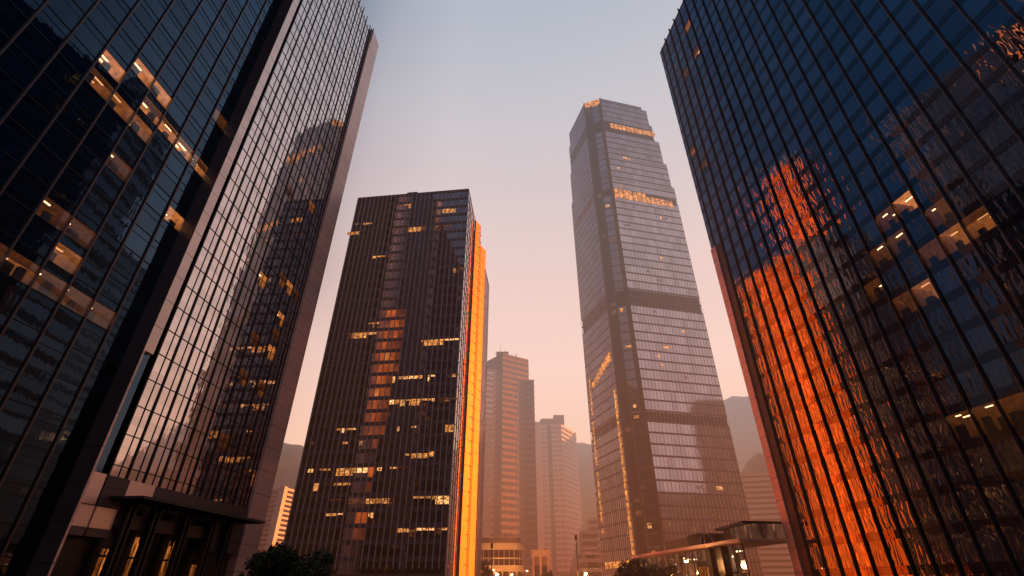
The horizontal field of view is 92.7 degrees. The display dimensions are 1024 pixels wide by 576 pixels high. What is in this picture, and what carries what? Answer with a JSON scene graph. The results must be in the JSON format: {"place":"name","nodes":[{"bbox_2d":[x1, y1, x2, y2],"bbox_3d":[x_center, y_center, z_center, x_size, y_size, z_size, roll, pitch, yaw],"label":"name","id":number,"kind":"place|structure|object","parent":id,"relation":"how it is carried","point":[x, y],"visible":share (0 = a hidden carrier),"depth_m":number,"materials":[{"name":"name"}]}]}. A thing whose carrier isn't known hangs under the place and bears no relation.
{"place":"outdoors","nodes":[
{"label":"outdoors","id":0,"kind":"place"},
{"bbox_2d":[0,0,378,575],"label":"office tower","id":1,"kind":"structure","parent":0,"point":[173,175],"depth_m":62.04,"materials":[{"name":"black glass"}]},
{"bbox_2d":[92,549,108,575],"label":"lit door","id":2,"kind":"structure","parent":1,"relation":"in","point":[102,556],"depth_m":52.21,"materials":[{"name":"glass"}]},
{"bbox_2d":[122,537,139,575],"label":"lit window","id":3,"kind":"structure","parent":1,"relation":"in","point":[135,547],"depth_m":56.03,"materials":[{"name":"glass"}]},
{"bbox_2d":[158,541,174,575],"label":"lit door","id":4,"kind":"structure","parent":1,"relation":"in","point":[169,550],"depth_m":60.89,"materials":[{"name":"glass"}]},
{"bbox_2d":[189,561,196,575],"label":"lit door","id":5,"kind":"structure","parent":1,"relation":"in","point":[193,567],"depth_m":65.14,"materials":[{"name":"glass"}]},
{"bbox_2d":[283,189,488,575],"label":"office tower","id":6,"kind":"structure","parent":0,"point":[390,480],"depth_m":110.52,"materials":[{"name":"black glass"}]},
{"bbox_2d":[313,483,318,490],"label":"lit window","id":7,"kind":"structure","parent":6,"relation":"in","point":[316,484],"depth_m":100.14,"materials":[{"name":"orange glass"}]},
{"bbox_2d":[336,468,353,475],"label":"lit window","id":8,"kind":"structure","parent":6,"relation":"in","point":[347,472],"depth_m":101.04,"materials":[{"name":"glass"}]},
{"bbox_2d":[352,528,358,539],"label":"stairwell window","id":9,"kind":"structure","parent":6,"relation":"in","point":[355,535],"depth_m":94.56,"materials":[{"name":"orange glass"}]},
{"bbox_2d":[347,499,364,503],"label":"lit window","id":10,"kind":"structure","parent":6,"relation":"in","point":[354,501],"depth_m":97.73,"materials":[{"name":"brown glass"}]},
{"bbox_2d":[355,512,360,522],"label":"stairwell window","id":11,"kind":"structure","parent":6,"relation":"in","point":[358,515],"depth_m":96.09,"materials":[{"name":"orange glass"}]},
{"bbox_2d":[351,332,366,338],"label":"lit window","id":12,"kind":"structure","parent":6,"relation":"in","point":[365,333],"depth_m":117.60,"materials":[{"name":"orange glass"}]},
{"bbox_2d":[354,468,367,472],"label":"lit window","id":13,"kind":"structure","parent":6,"relation":"in","point":[359,470],"depth_m":100.83,"materials":[{"name":"yellow glass"}]},
{"bbox_2d":[359,528,364,539],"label":"stairwell window","id":14,"kind":"structure","parent":6,"relation":"in","point":[362,530],"depth_m":94.47,"materials":[{"name":"brown glass"}]},
{"bbox_2d":[361,512,366,522],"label":"stairwell window","id":15,"kind":"structure","parent":6,"relation":"in","point":[364,516],"depth_m":95.95,"materials":[{"name":"orange glass"}]},
{"bbox_2d":[363,426,367,434],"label":"stairwell window","id":16,"kind":"structure","parent":6,"relation":"in","point":[365,430],"depth_m":105.12,"materials":[{"name":"brown glass"}]},
{"bbox_2d":[365,413,369,421],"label":"stairwell window","id":17,"kind":"structure","parent":6,"relation":"in","point":[367,418],"depth_m":106.58,"materials":[{"name":"brown glass"}]},
{"bbox_2d":[366,482,371,491],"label":"stairwell window","id":18,"kind":"structure","parent":6,"relation":"in","point":[368,488],"depth_m":98.91,"materials":[{"name":"brown glass"}]},
{"bbox_2d":[367,400,371,408],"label":"stairwell window","id":19,"kind":"structure","parent":6,"relation":"in","point":[369,405],"depth_m":108.07,"materials":[{"name":"brown glass"}]},
{"bbox_2d":[368,467,373,476],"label":"stairwell window","id":20,"kind":"structure","parent":6,"relation":"in","point":[370,473],"depth_m":100.41,"materials":[{"name":"orange glass"}]},
{"bbox_2d":[368,426,373,434],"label":"stairwell window","id":21,"kind":"structure","parent":6,"relation":"in","point":[371,428],"depth_m":105.02,"materials":[{"name":"brown glass"}]},
{"bbox_2d":[369,388,373,396],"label":"stairwell window","id":22,"kind":"structure","parent":6,"relation":"in","point":[371,392],"depth_m":109.59,"materials":[{"name":"brown glass"}]},
{"bbox_2d":[370,413,375,421],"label":"stairwell window","id":23,"kind":"structure","parent":6,"relation":"in","point":[373,415],"depth_m":106.48,"materials":[{"name":"orange glass"}]},
{"bbox_2d":[371,376,375,383],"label":"stairwell window","id":24,"kind":"structure","parent":6,"relation":"in","point":[373,377],"depth_m":111.08,"materials":[{"name":"brown glass"}]},
{"bbox_2d":[366,498,383,503],"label":"lit window","id":25,"kind":"structure","parent":6,"relation":"in","point":[372,501],"depth_m":97.35,"materials":[{"name":"glass"}]},
{"bbox_2d":[372,439,377,448],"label":"stairwell window","id":26,"kind":"structure","parent":6,"relation":"in","point":[374,445],"depth_m":103.38,"materials":[{"name":"brown glass"}]},
{"bbox_2d":[372,400,377,408],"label":"stairwell window","id":27,"kind":"structure","parent":6,"relation":"in","point":[375,402],"depth_m":107.97,"materials":[{"name":"orange glass"}]},
{"bbox_2d":[373,364,377,371],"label":"stairwell window","id":28,"kind":"structure","parent":6,"relation":"in","point":[375,366],"depth_m":112.59,"materials":[{"name":"brown glass"}]},
{"bbox_2d":[374,426,379,434],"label":"stairwell window","id":29,"kind":"structure","parent":6,"relation":"in","point":[376,432],"depth_m":104.81,"materials":[{"name":"brown glass"}]},
{"bbox_2d":[374,388,379,395],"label":"stairwell window","id":30,"kind":"structure","parent":6,"relation":"in","point":[376,389],"depth_m":109.43,"materials":[{"name":"orange glass"}]},
{"bbox_2d":[375,353,379,360],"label":"stairwell window","id":31,"kind":"structure","parent":6,"relation":"in","point":[377,354],"depth_m":114.04,"materials":[{"name":"brown glass"}]},
{"bbox_2d":[376,413,380,421],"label":"stairwell window","id":32,"kind":"structure","parent":6,"relation":"in","point":[378,418],"depth_m":106.28,"materials":[{"name":"orange glass"}]},
{"bbox_2d":[376,376,380,383],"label":"stairwell window","id":33,"kind":"structure","parent":6,"relation":"in","point":[378,381],"depth_m":110.91,"materials":[{"name":"orange glass"}]},
{"bbox_2d":[376,342,380,349],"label":"stairwell window","id":34,"kind":"structure","parent":6,"relation":"in","point":[378,343],"depth_m":115.48,"materials":[{"name":"brown glass"}]},
{"bbox_2d":[378,400,382,408],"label":"stairwell window","id":35,"kind":"structure","parent":6,"relation":"in","point":[380,404],"depth_m":107.80,"materials":[{"name":"brown glass"}]},
{"bbox_2d":[378,364,382,371],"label":"stairwell window","id":36,"kind":"structure","parent":6,"relation":"in","point":[380,368],"depth_m":112.43,"materials":[{"name":"orange glass"}]},
{"bbox_2d":[378,331,382,338],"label":"stairwell window","id":37,"kind":"structure","parent":6,"relation":"in","point":[380,332],"depth_m":117.00,"materials":[{"name":"brown glass"}]},
{"bbox_2d":[380,426,384,434],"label":"stairwell window","id":38,"kind":"structure","parent":6,"relation":"in","point":[382,429],"depth_m":104.72,"materials":[{"name":"brown glass"}]},
{"bbox_2d":[380,388,384,395],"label":"stairwell window","id":39,"kind":"structure","parent":6,"relation":"in","point":[382,390],"depth_m":109.34,"materials":[{"name":"orange glass"}]},
{"bbox_2d":[380,353,384,360],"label":"stairwell window","id":40,"kind":"structure","parent":6,"relation":"in","point":[382,354],"depth_m":113.87,"materials":[{"name":"orange glass"}]},
{"bbox_2d":[381,376,386,383],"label":"stairwell window","id":41,"kind":"structure","parent":6,"relation":"in","point":[383,377],"depth_m":110.79,"materials":[{"name":"orange glass"}]},
{"bbox_2d":[382,412,386,420],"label":"stairwell window","id":42,"kind":"structure","parent":6,"relation":"in","point":[384,415],"depth_m":106.26,"materials":[{"name":"brown glass"}]},
{"bbox_2d":[383,364,387,371],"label":"stairwell window","id":43,"kind":"structure","parent":6,"relation":"in","point":[385,365],"depth_m":112.28,"materials":[{"name":"orange glass"}]},
{"bbox_2d":[383,400,388,408],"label":"stairwell window","id":44,"kind":"structure","parent":6,"relation":"in","point":[385,401],"depth_m":107.73,"materials":[{"name":"brown glass"}]},
{"bbox_2d":[385,387,389,395],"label":"stairwell window","id":45,"kind":"structure","parent":6,"relation":"in","point":[387,393],"depth_m":109.16,"materials":[{"name":"brown glass"}]},
{"bbox_2d":[385,320,389,327],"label":"stairwell window","id":46,"kind":"structure","parent":6,"relation":"in","point":[387,322],"depth_m":118.33,"materials":[{"name":"brown glass"}]},
{"bbox_2d":[387,375,391,383],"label":"stairwell window","id":47,"kind":"structure","parent":6,"relation":"in","point":[389,378],"depth_m":110.68,"materials":[{"name":"brown glass"}]},
{"bbox_2d":[388,364,393,371],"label":"stairwell window","id":48,"kind":"structure","parent":6,"relation":"in","point":[390,365],"depth_m":112.13,"materials":[{"name":"orange glass"}]},
{"bbox_2d":[390,352,394,359],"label":"stairwell window","id":49,"kind":"structure","parent":6,"relation":"in","point":[392,353],"depth_m":113.68,"materials":[{"name":"orange glass"}]},
{"bbox_2d":[392,341,396,348],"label":"stairwell window","id":50,"kind":"structure","parent":6,"relation":"in","point":[394,342],"depth_m":115.16,"materials":[{"name":"brown glass"}]},
{"bbox_2d":[394,363,398,371],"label":"stairwell window","id":51,"kind":"structure","parent":6,"relation":"in","point":[396,366],"depth_m":112.08,"materials":[{"name":"brown glass"}]},
{"bbox_2d":[395,352,399,359],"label":"stairwell window","id":52,"kind":"structure","parent":6,"relation":"in","point":[397,353],"depth_m":113.51,"materials":[{"name":"brown glass"}]},
{"bbox_2d":[397,341,401,348],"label":"stairwell window","id":53,"kind":"structure","parent":6,"relation":"in","point":[399,342],"depth_m":115.02,"materials":[{"name":"brown glass"}]},
{"bbox_2d":[398,330,402,337],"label":"stairwell window","id":54,"kind":"structure","parent":6,"relation":"in","point":[400,331],"depth_m":116.51,"materials":[{"name":"brown glass"}]},
{"bbox_2d":[400,399,404,405],"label":"lit window","id":55,"kind":"structure","parent":6,"relation":"in","point":[402,403],"depth_m":107.43,"materials":[{"name":"yellow glass"}]},
{"bbox_2d":[397,528,408,531],"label":"lit window","id":56,"kind":"structure","parent":6,"relation":"in","point":[399,529],"depth_m":93.99,"materials":[{"name":"glass"}]},
{"bbox_2d":[402,376,417,378],"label":"lit window","id":57,"kind":"structure","parent":6,"relation":"in","point":[405,377],"depth_m":110.35,"materials":[{"name":"yellow glass"}]},
{"bbox_2d":[409,528,414,536],"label":"lit window","id":58,"kind":"structure","parent":6,"relation":"in","point":[412,530],"depth_m":93.53,"materials":[{"name":"brown glass"}]},
{"bbox_2d":[409,399,419,405],"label":"lit window","id":59,"kind":"structure","parent":6,"relation":"in","point":[413,403],"depth_m":107.14,"materials":[{"name":"yellow glass"}]},
{"bbox_2d":[408,227,420,231],"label":"lit window","id":60,"kind":"structure","parent":6,"relation":"in","point":[414,228],"depth_m":132.93,"materials":[{"name":"orange glass"}]},
{"bbox_2d":[411,453,427,457],"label":"lit window","id":61,"kind":"structure","parent":6,"relation":"in","point":[419,455],"depth_m":101.02,"materials":[{"name":"orange glass"}]},
{"bbox_2d":[416,528,433,529],"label":"lit window","id":62,"kind":"structure","parent":6,"relation":"in","point":[416,528],"depth_m":93.61,"materials":[{"name":"yellow glass"}]},
{"bbox_2d":[424,339,437,345],"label":"lit window","id":63,"kind":"structure","parent":6,"relation":"in","point":[430,342],"depth_m":114.36,"materials":[{"name":"orange glass"}]},
{"bbox_2d":[435,528,440,533],"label":"lit window","id":64,"kind":"structure","parent":6,"relation":"in","point":[438,530],"depth_m":93.17,"materials":[{"name":"brown glass"}]},
{"bbox_2d":[435,496,448,503],"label":"lit window","id":65,"kind":"structure","parent":6,"relation":"in","point":[440,498],"depth_m":95.97,"materials":[{"name":"yellow glass"}]},
{"bbox_2d":[440,398,449,401],"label":"lit window","id":66,"kind":"structure","parent":6,"relation":"in","point":[441,399],"depth_m":106.63,"materials":[{"name":"brown glass"}]},
{"bbox_2d":[442,208,455,212],"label":"lit window","id":67,"kind":"structure","parent":6,"relation":"in","point":[452,209],"depth_m":134.98,"materials":[{"name":"yellow glass"}]},
{"bbox_2d":[445,425,453,431],"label":"lit window","id":68,"kind":"structure","parent":6,"relation":"in","point":[446,426],"depth_m":103.26,"materials":[{"name":"yellow glass"}]},
{"bbox_2d":[481,538,523,575],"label":"building","id":69,"kind":"structure","parent":0,"point":[507,559],"depth_m":180.53,"materials":[{"name":"beige concrete"}]},
{"bbox_2d":[481,559,521,564],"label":"ribbon window","id":70,"kind":"structure","parent":69,"relation":"in","point":[496,561],"depth_m":179.47,"materials":[{"name":"brown glass"}]},
{"bbox_2d":[481,550,521,557],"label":"ribbon window","id":71,"kind":"structure","parent":69,"relation":"in","point":[495,553],"depth_m":180.86,"materials":[{"name":"brown glass"}]},
{"bbox_2d":[284,0,747,445],"label":"sky","id":72,"kind":"structure","parent":0,"point":[485,98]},
{"bbox_2d":[273,396,762,575],"bbox_3d":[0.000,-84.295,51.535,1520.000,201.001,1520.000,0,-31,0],"label":"hills","id":73,"kind":"structure","parent":0,"point":[743,430],"depth_m":459.69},
{"bbox_2d":[531,550,549,575],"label":"portal building","id":74,"kind":"structure","parent":0,"point":[540,560],"depth_m":185.64,"materials":[{"name":"beige concrete"}]},
{"bbox_2d":[535,566,546,575],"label":"ribbon window","id":75,"kind":"structure","parent":74,"relation":"in","point":[537,570],"depth_m":184.40,"materials":[{"name":"brown glass"}]},
{"bbox_2d":[579,531,597,550],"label":"building","id":76,"kind":"structure","parent":0,"point":[588,540],"depth_m":237.76,"materials":[{"name":"concrete"}]},
{"bbox_2d":[577,551,601,575],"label":"building","id":77,"kind":"structure","parent":0,"point":[589,562],"depth_m":200.70,"materials":[{"name":"concrete"}]},
{"bbox_2d":[569,98,763,575],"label":"skyscraper","id":78,"kind":"structure","parent":0,"point":[665,465],"depth_m":214.84,"materials":[{"name":"grey glass"}]},
{"bbox_2d":[585,99,599,107],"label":"lit window","id":79,"kind":"structure","parent":78,"relation":"in","point":[597,101],"depth_m":294.75,"materials":[{"name":"orange glass"}]},
{"bbox_2d":[607,351,610,361],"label":"lit window","id":80,"kind":"structure","parent":78,"relation":"in","point":[608,354],"depth_m":215.19,"materials":[{"name":"orange glass"}]},
{"bbox_2d":[634,497,639,502],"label":"lit window","id":81,"kind":"structure","parent":78,"relation":"in","point":[636,499],"depth_m":181.59,"materials":[{"name":"brown glass"}]},
{"bbox_2d":[635,510,641,515],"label":"lit window","id":82,"kind":"structure","parent":78,"relation":"in","point":[638,512],"depth_m":179.23,"materials":[{"name":"brown glass"}]},
{"bbox_2d":[706,511,715,514],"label":"lit window","id":83,"kind":"structure","parent":78,"relation":"in","point":[709,512],"depth_m":179.98,"materials":[{"name":"brown glass"}]},
{"bbox_2d":[567,453,767,575],"bbox_3d":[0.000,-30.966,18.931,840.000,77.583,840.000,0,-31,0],"label":"foothills","id":84,"kind":"structure","parent":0,"point":[755,463],"depth_m":304.79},
{"bbox_2d":[630,521,786,575],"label":"pavilion","id":85,"kind":"structure","parent":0,"point":[723,554],"depth_m":91.26,"materials":[{"name":"grey glass"}]},
{"bbox_2d":[700,527,713,542],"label":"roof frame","id":86,"kind":"object","parent":85,"relation":"on","point":[704,533],"visible":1,"depth_m":90.74,"materials":[{"name":"metal"}]},
{"bbox_2d":[660,0,1023,575],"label":"office tower","id":87,"kind":"structure","parent":0,"point":[857,168],"depth_m":69.54,"materials":[{"name":"black glass"}]},
{"label":"ground","id":88,"kind":"structure","parent":0,"visible":0},
{"bbox_2d":[257,486,293,562],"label":"apartment tower","id":89,"kind":"structure","parent":88,"relation":"on","point":[277,516],"depth_m":245.25,"materials":[{"name":"concrete"}]},
{"bbox_2d":[481,561,490,575],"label":"tree","id":90,"kind":"object","parent":88,"relation":"on","point":[484,569],"visible":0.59,"depth_m":138.44,"materials":[{"name":"green plant"}]},
{"bbox_2d":[490,543,492,575],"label":"street lamp","id":91,"kind":"object","parent":88,"relation":"on","point":[491,546],"visible":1,"depth_m":137.56,"materials":[{"name":"black metal"}]},
{"bbox_2d":[482,346,537,575],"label":"office tower","id":92,"kind":"structure","parent":88,"relation":"on","point":[509,498],"depth_m":323.44,"materials":[{"name":"grey stone"}]},
{"bbox_2d":[541,569,552,575],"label":"tree","id":93,"kind":"object","parent":88,"relation":"on","point":[545,573],"visible":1,"depth_m":159.15,"materials":[{"name":"green plant"}]},
{"bbox_2d":[535,415,581,575],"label":"office tower","id":94,"kind":"structure","parent":88,"relation":"on","point":[559,518],"depth_m":403.61,"materials":[{"name":"concrete"}]},
{"bbox_2d":[574,535,578,575],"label":"street lamp","id":95,"kind":"object","parent":88,"relation":"on","point":[576,552],"visible":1,"depth_m":148.37,"materials":[{"name":"black metal"}]},
{"bbox_2d":[586,518,599,550],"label":"building","id":96,"kind":"structure","parent":88,"relation":"on","point":[591,524],"depth_m":275.96,"materials":[{"name":"concrete"}]},
{"bbox_2d":[613,556,663,575],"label":"tree","id":97,"kind":"object","parent":88,"relation":"on","point":[630,570],"visible":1,"depth_m":95.92,"materials":[{"name":"green plant"}]},
{"bbox_2d":[650,563,677,575],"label":"tree","id":98,"kind":"object","parent":88,"relation":"on","point":[668,570],"visible":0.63,"depth_m":101.07,"materials":[{"name":"green plant"}]},
{"bbox_2d":[740,472,794,575],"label":"office block","id":99,"kind":"structure","parent":88,"relation":"on","point":[775,560],"depth_m":239.51,"materials":[{"name":"concrete"}]},
{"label":"plaza paving","id":100,"kind":"structure","parent":0,"visible":0},
{"bbox_2d":[239,562,290,575],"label":"tree","id":101,"kind":"object","parent":100,"relation":"on","point":[242,574],"visible":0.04,"depth_m":51.40,"materials":[{"name":"green plant"}]},
{"bbox_2d":[244,541,335,575],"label":"tree","id":102,"kind":"object","parent":100,"relation":"on","point":[287,562],"visible":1,"depth_m":48.72,"materials":[{"name":"green plant"}]}
]}

